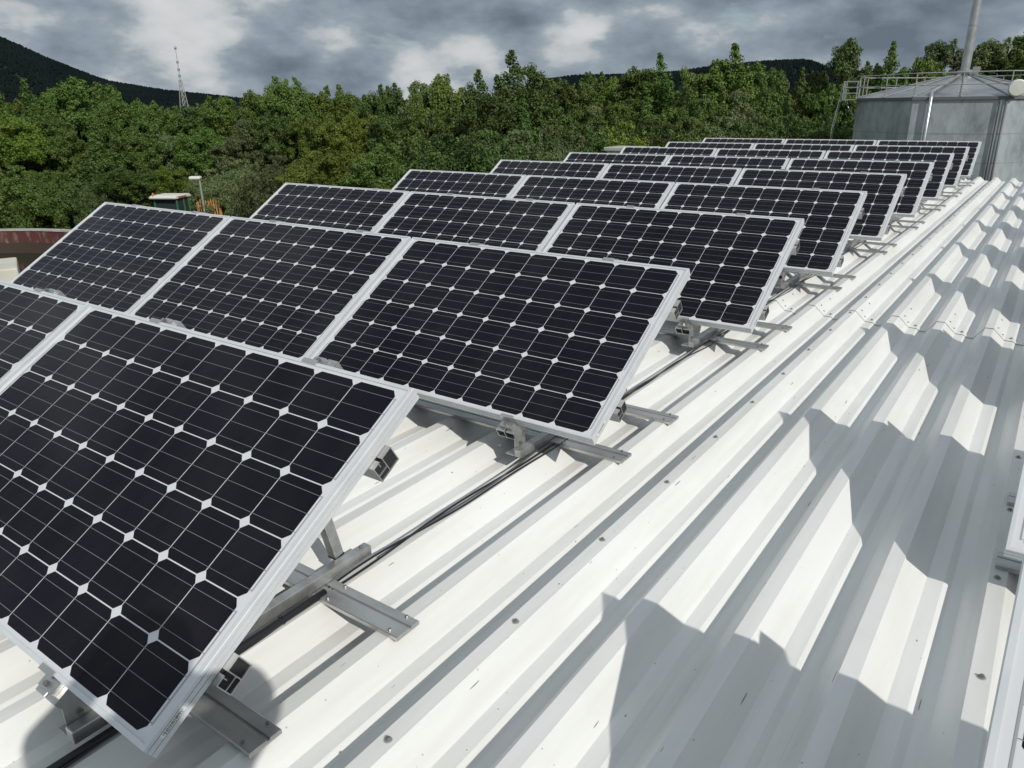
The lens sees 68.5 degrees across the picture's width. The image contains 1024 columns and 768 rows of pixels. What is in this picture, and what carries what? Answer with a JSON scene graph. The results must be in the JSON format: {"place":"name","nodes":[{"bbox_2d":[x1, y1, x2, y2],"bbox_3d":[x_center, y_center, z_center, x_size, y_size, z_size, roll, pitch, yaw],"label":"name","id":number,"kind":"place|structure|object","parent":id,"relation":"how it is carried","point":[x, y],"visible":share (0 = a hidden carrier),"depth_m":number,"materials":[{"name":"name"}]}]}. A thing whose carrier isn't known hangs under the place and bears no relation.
{"place":"outdoors","nodes":[
{"label":"outdoors","id":0,"kind":"place"},
{"bbox_2d":[0,44,161,115],"bbox_3d":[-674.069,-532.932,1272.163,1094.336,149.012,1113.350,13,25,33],"label":"wooded hill","id":1,"kind":"structure","parent":0,"point":[16,74],"depth_m":981.83,"materials":[{"name":"green plant"}]},
{"bbox_2d":[0,36,282,114],"bbox_3d":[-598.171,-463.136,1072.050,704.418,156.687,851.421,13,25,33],"label":"hill forest","id":2,"kind":"object","parent":1,"relation":"on","point":[45,67],"visible":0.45,"depth_m":1047.55,"materials":[{"name":"green plant"}]},
{"bbox_2d":[0,110,534,228],"bbox_3d":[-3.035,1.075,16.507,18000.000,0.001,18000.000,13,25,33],"label":"ground","id":3,"kind":"structure","parent":0,"point":[48,225],"depth_m":47.48,"materials":[{"name":"green plant"}]},
{"bbox_2d":[0,110,63,227],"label":"tree","id":4,"kind":"object","parent":3,"relation":"on","point":[25,142],"visible":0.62,"depth_m":41.84,"materials":[{"name":"green plant"}]},
{"bbox_2d":[0,228,71,272],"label":"round basin","id":5,"kind":"object","parent":3,"relation":"on","point":[26,247],"visible":0.2,"depth_m":37.43,"materials":[{"name":"red paint"}]},
{"bbox_2d":[0,165,76,228],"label":"shrub","id":6,"kind":"object","parent":3,"relation":"on","point":[15,188],"visible":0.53,"depth_m":38.78,"materials":[{"name":"green plant"}]},
{"bbox_2d":[2,77,78,224],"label":"tree","id":7,"kind":"object","parent":3,"relation":"on","point":[32,106],"visible":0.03,"depth_m":46.46,"materials":[{"name":"green plant"}]},
{"bbox_2d":[0,170,102,228],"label":"shrub","id":8,"kind":"object","parent":3,"relation":"on","point":[65,188],"visible":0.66,"depth_m":39.23,"materials":[{"name":"green plant"}]},
{"bbox_2d":[15,111,94,224],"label":"tree","id":9,"kind":"object","parent":3,"relation":"on","point":[67,143],"visible":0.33,"depth_m":43.80,"materials":[{"name":"green plant"}]},
{"bbox_2d":[28,75,117,176],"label":"tree","id":10,"kind":"object","parent":3,"relation":"on","point":[73,94],"visible":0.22,"depth_m":48.64,"materials":[{"name":"green plant"}]},
{"bbox_2d":[54,182,113,227],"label":"shrub","id":11,"kind":"object","parent":3,"relation":"on","point":[101,197],"visible":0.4,"depth_m":40.32,"materials":[{"name":"green plant"}]},
{"bbox_2d":[63,121,143,228],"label":"tree","id":12,"kind":"object","parent":3,"relation":"on","point":[96,148],"visible":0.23,"depth_m":43.52,"materials":[{"name":"green plant"}]},
{"bbox_2d":[87,91,155,190],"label":"tree","id":13,"kind":"object","parent":3,"relation":"on","point":[116,112],"visible":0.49,"depth_m":46.80,"materials":[{"name":"green plant"}]},
{"bbox_2d":[89,164,160,206],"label":"tree","id":14,"kind":"object","parent":3,"relation":"on","point":[143,183],"visible":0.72,"depth_m":41.21,"materials":[{"name":"green plant"}]},
{"bbox_2d":[93,126,172,205],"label":"tree","id":15,"kind":"object","parent":3,"relation":"on","point":[137,150],"visible":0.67,"depth_m":44.09,"materials":[{"name":"green plant"}]},
{"bbox_2d":[115,100,191,199],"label":"tree","id":16,"kind":"object","parent":3,"relation":"on","point":[155,120],"visible":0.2,"depth_m":49.40,"materials":[{"name":"green plant"}]},
{"bbox_2d":[149,193,191,211],"bbox_3d":[-16.903,-7.849,36.849,2.120,2.938,3.930,2,21,7],"label":"tractor","id":17,"kind":"object","parent":3,"relation":"on","point":[177,201],"visible":0.11,"depth_m":36.76,"materials":[{"name":"white metal"}]},
{"bbox_2d":[144,165,200,211],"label":"tree","id":18,"kind":"object","parent":3,"relation":"on","point":[176,181],"visible":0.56,"depth_m":42.34,"materials":[{"name":"green plant"}]},
{"bbox_2d":[165,102,226,174],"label":"tree","id":19,"kind":"object","parent":3,"relation":"on","point":[193,116],"visible":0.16,"depth_m":50.47,"materials":[{"name":"green plant"}]},
{"bbox_2d":[171,126,241,213],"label":"tree","id":20,"kind":"object","parent":3,"relation":"on","point":[203,140],"visible":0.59,"depth_m":45.56,"materials":[{"name":"green plant"}]},
{"bbox_2d":[189,95,256,212],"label":"tree","id":21,"kind":"object","parent":3,"relation":"on","point":[221,112],"visible":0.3,"depth_m":48.53,"materials":[{"name":"green plant"}]},
{"bbox_2d":[198,159,275,217],"bbox_3d":[-14.491,-9.917,40.514,5.067,4.323,5.067,11,23,28],"label":"shrub","id":22,"kind":"object","parent":3,"relation":"on","point":[230,182],"visible":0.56,"depth_m":39.42,"materials":[{"name":"green plant"}]},
{"bbox_2d":[208,118,288,217],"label":"tree","id":23,"kind":"object","parent":3,"relation":"on","point":[239,145],"visible":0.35,"depth_m":44.32,"materials":[{"name":"green plant"}]},
{"bbox_2d":[216,89,297,159],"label":"tree","id":24,"kind":"object","parent":3,"relation":"on","point":[250,99],"visible":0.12,"depth_m":48.13,"materials":[{"name":"green plant"}]},
{"bbox_2d":[230,154,300,216],"bbox_3d":[-11.926,-9.657,39.340,5.378,4.588,5.378,-6,21,-15],"label":"shrub","id":25,"kind":"object","parent":3,"relation":"on","point":[268,175],"visible":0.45,"depth_m":38.06,"materials":[{"name":"green plant"}]},
{"bbox_2d":[246,112,305,185],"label":"tree","id":26,"kind":"object","parent":3,"relation":"on","point":[271,135],"visible":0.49,"depth_m":43.89,"materials":[{"name":"green plant"}]},
{"bbox_2d":[247,76,315,172],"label":"tree","id":27,"kind":"object","parent":3,"relation":"on","point":[288,99],"visible":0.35,"depth_m":47.95,"materials":[{"name":"green plant"}]},
{"bbox_2d":[271,150,339,195],"bbox_3d":[-10.016,-9.242,37.831,5.392,4.818,5.324,12,24,31],"label":"shrub","id":28,"kind":"object","parent":3,"relation":"on","point":[301,175],"visible":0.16,"depth_m":37.07,"materials":[{"name":"green plant"}]},
{"bbox_2d":[281,112,341,168],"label":"tree","id":29,"kind":"object","parent":3,"relation":"on","point":[311,126],"visible":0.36,"depth_m":42.42,"materials":[{"name":"green plant"}]},
{"bbox_2d":[298,84,369,166],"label":"tree","id":30,"kind":"object","parent":3,"relation":"on","point":[321,106],"visible":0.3,"depth_m":45.03,"materials":[{"name":"green plant"}]},
{"bbox_2d":[308,146,366,187],"bbox_3d":[-7.971,-8.853,36.338,4.391,5.082,4.340,13,24,33],"label":"tree","id":31,"kind":"object","parent":3,"relation":"on","point":[329,174],"visible":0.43,"depth_m":34.77,"materials":[{"name":"green plant"}]},
{"bbox_2d":[315,110,377,155],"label":"tree","id":32,"kind":"object","parent":3,"relation":"on","point":[355,137],"visible":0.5,"depth_m":40.95,"materials":[{"name":"green plant"}]},
{"bbox_2d":[337,143,426,187],"bbox_3d":[-6.002,-8.726,35.683,4.496,5.248,4.771,-5,21,-12],"label":"tree","id":33,"kind":"object","parent":3,"relation":"on","point":[359,173],"visible":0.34,"depth_m":34.25,"materials":[{"name":"green plant"}]},
{"bbox_2d":[358,83,407,137],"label":"tree","id":34,"kind":"object","parent":3,"relation":"on","point":[387,103],"visible":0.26,"depth_m":43.86,"materials":[{"name":"green plant"}]},
{"bbox_2d":[378,105,453,158],"bbox_3d":[-4.665,-10.950,39.342,4.789,6.848,4.513,-13,23,-29],"label":"tree","id":35,"kind":"object","parent":3,"relation":"on","point":[422,126],"visible":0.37,"depth_m":37.87,"materials":[{"name":"green plant"}]},
{"bbox_2d":[366,134,467,189],"bbox_3d":[-4.492,-8.609,34.808,6.389,5.600,6.652,-7,21,-16],"label":"shrub","id":36,"kind":"object","parent":3,"relation":"on","point":[386,182],"visible":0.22,"depth_m":33.59,"materials":[{"name":"green plant"}]},
{"bbox_2d":[408,73,480,148],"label":"tree","id":37,"kind":"object","parent":3,"relation":"on","point":[439,92],"visible":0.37,"depth_m":41.19,"materials":[{"name":"green plant"}]},
{"bbox_2d":[392,131,496,185],"bbox_3d":[-2.845,-8.862,35.290,6.129,5.693,6.855,9,23,25],"label":"shrub","id":38,"kind":"object","parent":3,"relation":"on","point":[455,164],"visible":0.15,"depth_m":33.73,"materials":[{"name":"green plant"}]},
{"bbox_2d":[444,129,525,172],"bbox_3d":[-1.054,-8.851,35.045,6.619,5.802,6.892,8,22,21],"label":"shrub","id":39,"kind":"object","parent":3,"relation":"on","point":[483,159],"visible":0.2,"depth_m":33.52,"materials":[{"name":"green plant"}]},
{"bbox_2d":[452,90,530,156],"bbox_3d":[-1.258,-10.695,37.564,4.216,7.527,4.377,13,24,32],"label":"tree","id":40,"kind":"object","parent":3,"relation":"on","point":[487,120],"visible":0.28,"depth_m":36.43,"materials":[{"name":"green plant"}]},
{"bbox_2d":[0,177,1023,767],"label":"building","id":41,"kind":"structure","parent":3,"relation":"on","point":[782,549],"depth_m":2.46,"materials":[{"name":"grey metal"}]},
{"bbox_2d":[34,288,418,758],"bbox_3d":[-2.519,-0.034,3.175,5.063,0.706,0.964,13,25,33],"label":"mounting rack","id":42,"kind":"object","parent":41,"relation":"on","point":[220,710],"visible":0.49,"depth_m":1.91,"materials":[{"name":"metal"}]},
{"bbox_2d":[0,280,89,386],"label":"solar panel","id":43,"kind":"object","parent":42,"relation":"on","point":[33,323],"visible":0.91,"depth_m":2.93,"materials":[{"name":"black glass"}]},
{"bbox_2d":[0,304,419,757],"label":"solar panel","id":44,"kind":"object","parent":42,"relation":"on","point":[172,498],"visible":1,"depth_m":1.99,"materials":[{"name":"glass"}]},
{"bbox_2d":[132,204,681,463],"bbox_3d":[-1.468,-0.561,4.558,5.063,0.706,0.964,13,25,33],"label":"mounting rack","id":45,"kind":"object","parent":41,"relation":"on","point":[506,426],"visible":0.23,"depth_m":3.27,"materials":[{"name":"metal"}]},
{"bbox_2d":[10,202,229,313],"bbox_3d":[-2.863,-0.943,5.432,1.663,0.041,0.990,13,56,33],"label":"solar panel","id":46,"kind":"object","parent":45,"relation":"on","point":[127,258],"visible":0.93,"depth_m":5.36,"materials":[{"name":"black glass"}]},
{"bbox_2d":[130,216,410,358],"bbox_3d":[-1.492,-0.621,4.513,1.663,0.041,0.990,13,56,33],"label":"solar panel","id":47,"kind":"object","parent":45,"relation":"on","point":[295,290],"visible":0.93,"depth_m":4.43,"materials":[{"name":"black glass"}]},
{"bbox_2d":[310,237,690,444],"bbox_3d":[-0.120,-0.298,3.594,1.663,0.041,0.990,13,56,33],"label":"solar panel","id":48,"kind":"object","parent":45,"relation":"on","point":[555,344],"visible":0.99,"depth_m":3.47,"materials":[{"name":"black glass"}]},
{"bbox_2d":[46,188,944,767],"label":"cable run","id":49,"kind":"object","parent":41,"relation":"on","point":[70,758],"visible":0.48,"depth_m":2.39,"materials":[{"name":"black"}]},
{"bbox_2d":[313,184,799,350],"bbox_3d":[-0.418,-1.088,5.940,5.063,0.706,0.964,13,25,33],"label":"mounting rack","id":50,"kind":"object","parent":41,"relation":"on","point":[684,328],"visible":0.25,"depth_m":4.62,"materials":[{"name":"metal"}]},
{"bbox_2d":[250,183,409,231],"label":"solar panel","id":51,"kind":"object","parent":50,"relation":"on","point":[355,208],"visible":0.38,"depth_m":6.86,"materials":[{"name":"black glass"}]},
{"bbox_2d":[374,191,574,251],"bbox_3d":[-0.441,-1.147,5.896,1.663,0.041,0.990,13,56,33],"label":"solar panel","id":52,"kind":"object","parent":50,"relation":"on","point":[525,224],"visible":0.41,"depth_m":5.93,"materials":[{"name":"black glass"}]},
{"bbox_2d":[542,203,803,333],"bbox_3d":[0.930,-0.825,4.977,1.663,0.041,0.990,13,56,33],"label":"solar panel","id":53,"kind":"object","parent":50,"relation":"on","point":[734,263],"visible":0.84,"depth_m":4.85,"materials":[{"name":"black glass"}]},
{"bbox_2d":[436,170,863,290],"bbox_3d":[0.633,-1.615,7.323,5.063,0.706,0.964,13,25,33],"label":"mounting rack","id":54,"kind":"object","parent":41,"relation":"on","point":[790,281],"visible":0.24,"depth_m":6.03,"materials":[{"name":"metal"}]},
{"bbox_2d":[391,169,526,197],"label":"solar panel","id":55,"kind":"object","parent":54,"relation":"on","point":[477,184],"visible":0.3,"depth_m":8.29,"materials":[{"name":"black glass"}]},
{"bbox_2d":[510,175,674,208],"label":"solar panel","id":56,"kind":"object","parent":54,"relation":"on","point":[638,193],"visible":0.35,"depth_m":7.36,"materials":[{"name":"black glass"}]},
{"bbox_2d":[660,182,866,275],"bbox_3d":[1.981,-1.352,6.359,1.663,0.041,0.990,13,56,33],"label":"solar panel","id":57,"kind":"object","parent":54,"relation":"on","point":[829,216],"visible":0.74,"depth_m":6.24,"materials":[{"name":"black glass"}]},
{"bbox_2d":[526,160,904,253],"bbox_3d":[1.683,-2.142,8.706,5.063,0.706,0.964,13,25,33],"label":"mounting rack","id":58,"kind":"object","parent":41,"relation":"on","point":[850,243],"visible":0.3,"depth_m":7.48,"materials":[{"name":"metal"}]},
{"bbox_2d":[490,160,608,177],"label":"solar panel","id":59,"kind":"object","parent":58,"relation":"on","point":[567,169],"visible":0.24,"depth_m":9.70,"materials":[{"name":"black glass"}]},
{"bbox_2d":[600,163,741,184],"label":"solar panel","id":60,"kind":"object","parent":58,"relation":"on","point":[706,175],"visible":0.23,"depth_m":8.77,"materials":[{"name":"black glass"}]},
{"bbox_2d":[734,168,906,240],"bbox_3d":[3.031,-1.879,7.742,1.663,0.041,0.990,13,56,33],"label":"solar panel","id":61,"kind":"object","parent":58,"relation":"on","point":[883,190],"visible":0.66,"depth_m":7.63,"materials":[{"name":"black glass"}]},
{"bbox_2d":[593,152,932,228],"bbox_3d":[2.734,-2.669,10.088,5.063,0.706,0.964,13,25,33],"label":"mounting rack","id":62,"kind":"object","parent":41,"relation":"on","point":[892,218],"visible":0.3,"depth_m":9.01,"materials":[{"name":"metal"}]},
{"bbox_2d":[563,152,669,164],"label":"solar panel","id":63,"kind":"object","parent":62,"relation":"on","point":[645,159],"visible":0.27,"depth_m":11.10,"materials":[{"name":"black glass"}]},
{"bbox_2d":[665,155,789,169],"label":"solar panel","id":64,"kind":"object","parent":62,"relation":"on","point":[732,162],"visible":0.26,"depth_m":10.18,"materials":[{"name":"black glass"}]},
{"bbox_2d":[786,158,933,217],"bbox_3d":[4.082,-2.406,9.125,1.663,0.041,0.990,13,56,33],"label":"solar panel","id":65,"kind":"object","parent":62,"relation":"on","point":[915,184],"visible":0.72,"depth_m":9.02,"materials":[{"name":"black glass"}]},
{"bbox_2d":[646,146,952,210],"bbox_3d":[3.784,-3.196,11.471,5.063,0.706,0.964,13,25,33],"label":"mounting rack","id":66,"kind":"object","parent":41,"relation":"on","point":[942,191],"visible":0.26,"depth_m":10.39,"materials":[{"name":"metal"}]},
{"bbox_2d":[619,146,716,155],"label":"solar panel","id":67,"kind":"object","parent":66,"relation":"on","point":[670,151],"visible":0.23,"depth_m":12.49,"materials":[{"name":"black glass"}]},
{"bbox_2d":[714,148,825,161],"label":"solar panel","id":68,"kind":"object","parent":66,"relation":"on","point":[803,154],"visible":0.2,"depth_m":11.56,"materials":[{"name":"black glass"}]},
{"bbox_2d":[824,151,953,200],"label":"solar panel","id":69,"kind":"object","parent":66,"relation":"on","point":[940,171],"visible":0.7,"depth_m":10.40,"materials":[{"name":"black glass"}]},
{"bbox_2d":[731,142,968,196],"bbox_3d":[4.835,-3.723,12.854,5.063,0.706,0.964,13,25,33],"label":"mounting rack","id":70,"kind":"object","parent":41,"relation":"on","point":[943,192],"visible":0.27,"depth_m":11.59,"materials":[{"name":"metal"}]},
{"bbox_2d":[753,143,853,158],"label":"solar panel","id":71,"kind":"object","parent":70,"relation":"on","point":[820,147],"visible":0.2,"depth_m":12.96,"materials":[{"name":"black glass"}]},
{"bbox_2d":[853,145,969,187],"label":"solar panel","id":72,"kind":"object","parent":70,"relation":"on","point":[958,162],"visible":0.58,"depth_m":11.79,"materials":[{"name":"black glass"}]},
{"bbox_2d":[763,138,980,185],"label":"mounting rack","id":73,"kind":"object","parent":41,"relation":"on","point":[957,184],"visible":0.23,"depth_m":12.98,"materials":[{"name":"metal"}]},
{"bbox_2d":[876,140,981,177],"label":"solar panel","id":74,"kind":"object","parent":73,"relation":"on","point":[969,163],"visible":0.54,"depth_m":13.16,"materials":[{"name":"glass"}]},
{"bbox_2d":[995,492,1021,574],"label":"mounting rack","id":75,"kind":"object","parent":41,"relation":"on","point":[1009,564],"visible":0.76,"depth_m":2.38,"materials":[{"name":"metal"}]},
{"bbox_2d":[1003,461,1023,560],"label":"solar panel","id":76,"kind":"object","parent":75,"relation":"on","point":[1014,547],"visible":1,"depth_m":2.18,"materials":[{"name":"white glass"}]},
{"bbox_2d":[471,50,559,152],"bbox_3d":[-0.301,-12.412,40.028,7.978,9.880,6.794,4,21,14],"label":"tree","id":77,"kind":"object","parent":3,"relation":"on","point":[505,91],"visible":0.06,"depth_m":38.46,"materials":[{"name":"green plant"}]},
{"bbox_2d":[480,128,566,165],"bbox_3d":[0.324,-9.293,36.206,6.398,5.780,6.399,-3,20,-6],"label":"shrub","id":78,"kind":"object","parent":3,"relation":"on","point":[555,156],"visible":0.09,"depth_m":35.00,"materials":[{"name":"green plant"}]},
{"bbox_2d":[499,98,556,157],"bbox_3d":[0.376,-10.744,38.705,5.833,7.486,5.156,-3,21,-7],"label":"tree","id":79,"kind":"object","parent":3,"relation":"on","point":[524,119],"visible":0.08,"depth_m":37.36,"materials":[{"name":"green plant"}]},
{"bbox_2d":[507,62,567,140],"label":"tree","id":80,"kind":"object","parent":3,"relation":"on","point":[531,94],"visible":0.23,"depth_m":40.72,"materials":[{"name":"green plant"}]},
{"bbox_2d":[551,71,615,126],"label":"tree","id":81,"kind":"object","parent":3,"relation":"on","point":[589,86],"visible":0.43,"depth_m":49.21,"materials":[{"name":"green plant"}]},
{"bbox_2d":[559,123,618,152],"bbox_3d":[3.765,-10.596,39.497,5.939,5.857,6.184,-7,21,-16],"label":"shrub","id":82,"kind":"object","parent":3,"relation":"on","point":[592,143],"visible":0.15,"depth_m":38.58,"materials":[{"name":"green plant"}]},
{"bbox_2d":[585,101,654,143],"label":"tree","id":83,"kind":"object","parent":3,"relation":"on","point":[616,115],"visible":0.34,"depth_m":44.01,"materials":[{"name":"green plant"}]},
{"bbox_2d":[610,66,664,122],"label":"tree","id":84,"kind":"object","parent":3,"relation":"on","point":[631,81],"visible":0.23,"depth_m":47.35,"materials":[{"name":"green plant"}]},
{"bbox_2d":[626,118,682,146],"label":"shrub","id":85,"kind":"object","parent":3,"relation":"on","point":[658,140],"visible":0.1,"depth_m":39.99,"materials":[{"name":"green plant"}]},
{"bbox_2d":[632,52,681,134],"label":"tree","id":86,"kind":"object","parent":3,"relation":"on","point":[665,88],"visible":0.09,"depth_m":47.08,"materials":[{"name":"green plant"}]},
{"bbox_2d":[664,59,737,116],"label":"tree","id":87,"kind":"object","parent":3,"relation":"on","point":[700,80],"visible":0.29,"depth_m":44.58,"materials":[{"name":"green plant"}]},
{"bbox_2d":[670,94,737,141],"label":"tree","id":88,"kind":"object","parent":3,"relation":"on","point":[704,108],"visible":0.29,"depth_m":41.38,"materials":[{"name":"green plant"}]},
{"bbox_2d":[698,88,761,137],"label":"tree","id":89,"kind":"object","parent":3,"relation":"on","point":[742,110],"visible":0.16,"depth_m":40.97,"materials":[{"name":"green plant"}]},
{"bbox_2d":[700,42,773,129],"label":"tree","id":90,"kind":"object","parent":3,"relation":"on","point":[743,74],"visible":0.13,"depth_m":44.09,"materials":[{"name":"green plant"}]},
{"bbox_2d":[723,60,787,131],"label":"tree","id":91,"kind":"object","parent":3,"relation":"on","point":[764,80],"visible":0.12,"depth_m":44.32,"materials":[{"name":"green plant"}]},
{"bbox_2d":[727,115,792,138],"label":"shrub","id":92,"kind":"object","parent":3,"relation":"on","point":[763,131],"visible":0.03,"depth_m":38.46,"materials":[{"name":"green plant"}]},
{"bbox_2d":[765,114,822,138],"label":"shrub","id":93,"kind":"object","parent":3,"relation":"on","point":[798,133],"visible":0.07,"depth_m":39.05,"materials":[{"name":"green plant"}]},
{"bbox_2d":[777,67,818,130],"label":"tree","id":94,"kind":"object","parent":3,"relation":"on","point":[802,93],"visible":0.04,"depth_m":45.49,"materials":[{"name":"green plant"}]},
{"bbox_2d":[806,83,871,139],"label":"tree","id":95,"kind":"object","parent":3,"relation":"on","point":[845,114],"visible":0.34,"depth_m":44.81,"materials":[{"name":"green plant"}]},
{"bbox_2d":[824,37,867,138],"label":"tree","id":96,"kind":"object","parent":3,"relation":"on","point":[843,61],"visible":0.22,"depth_m":49.01,"materials":[{"name":"green plant"}]},
{"bbox_2d":[846,40,917,135],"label":"tree","id":97,"kind":"object","parent":3,"relation":"on","point":[893,62],"visible":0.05,"depth_m":48.22,"materials":[{"name":"green plant"}]},
{"bbox_2d":[830,0,1023,182],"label":"storage tank","id":98,"kind":"object","parent":3,"relation":"on","point":[964,103],"visible":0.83,"depth_m":31.50,"materials":[{"name":"grey metal"}]},
{"bbox_2d":[919,38,971,76],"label":"tree","id":99,"kind":"object","parent":3,"relation":"on","point":[943,53],"visible":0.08,"depth_m":57.67,"materials":[{"name":"green plant"}]},
{"bbox_2d":[970,37,1022,79],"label":"tree","id":100,"kind":"object","parent":3,"relation":"on","point":[992,47],"visible":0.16,"depth_m":56.23,"materials":[{"name":"green plant"}]},
{"bbox_2d":[977,32,1023,80],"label":"tree","id":101,"kind":"object","parent":3,"relation":"on","point":[1015,63],"visible":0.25,"depth_m":55.09,"materials":[{"name":"green plant"}]},
{"bbox_2d":[0,0,1023,106],"label":"sky","id":102,"kind":"structure","parent":0,"point":[231,48],"materials":[{"name":"grey"}]},
{"bbox_2d":[533,64,854,104],"bbox_3d":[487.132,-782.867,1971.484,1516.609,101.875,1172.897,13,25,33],"label":"distant ridge","id":103,"kind":"structure","parent":0,"point":[736,67],"depth_m":1780.93,"materials":[{"name":"green plant"}]},
{"bbox_2d":[489,59,897,106],"bbox_3d":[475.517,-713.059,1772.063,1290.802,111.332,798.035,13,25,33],"label":"ridge forest","id":104,"kind":"object","parent":103,"relation":"on","point":[809,65],"visible":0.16,"depth_m":1823.95,"materials":[{"name":"green plant"}]},
{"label":"mounting rack","id":105,"kind":"object","parent":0,"visible":0},
{"bbox_2d":[981,557,1023,767],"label":"solar panel","id":106,"kind":"object","parent":105,"relation":"on","point":[1004,746],"visible":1,"depth_m":1.10,"materials":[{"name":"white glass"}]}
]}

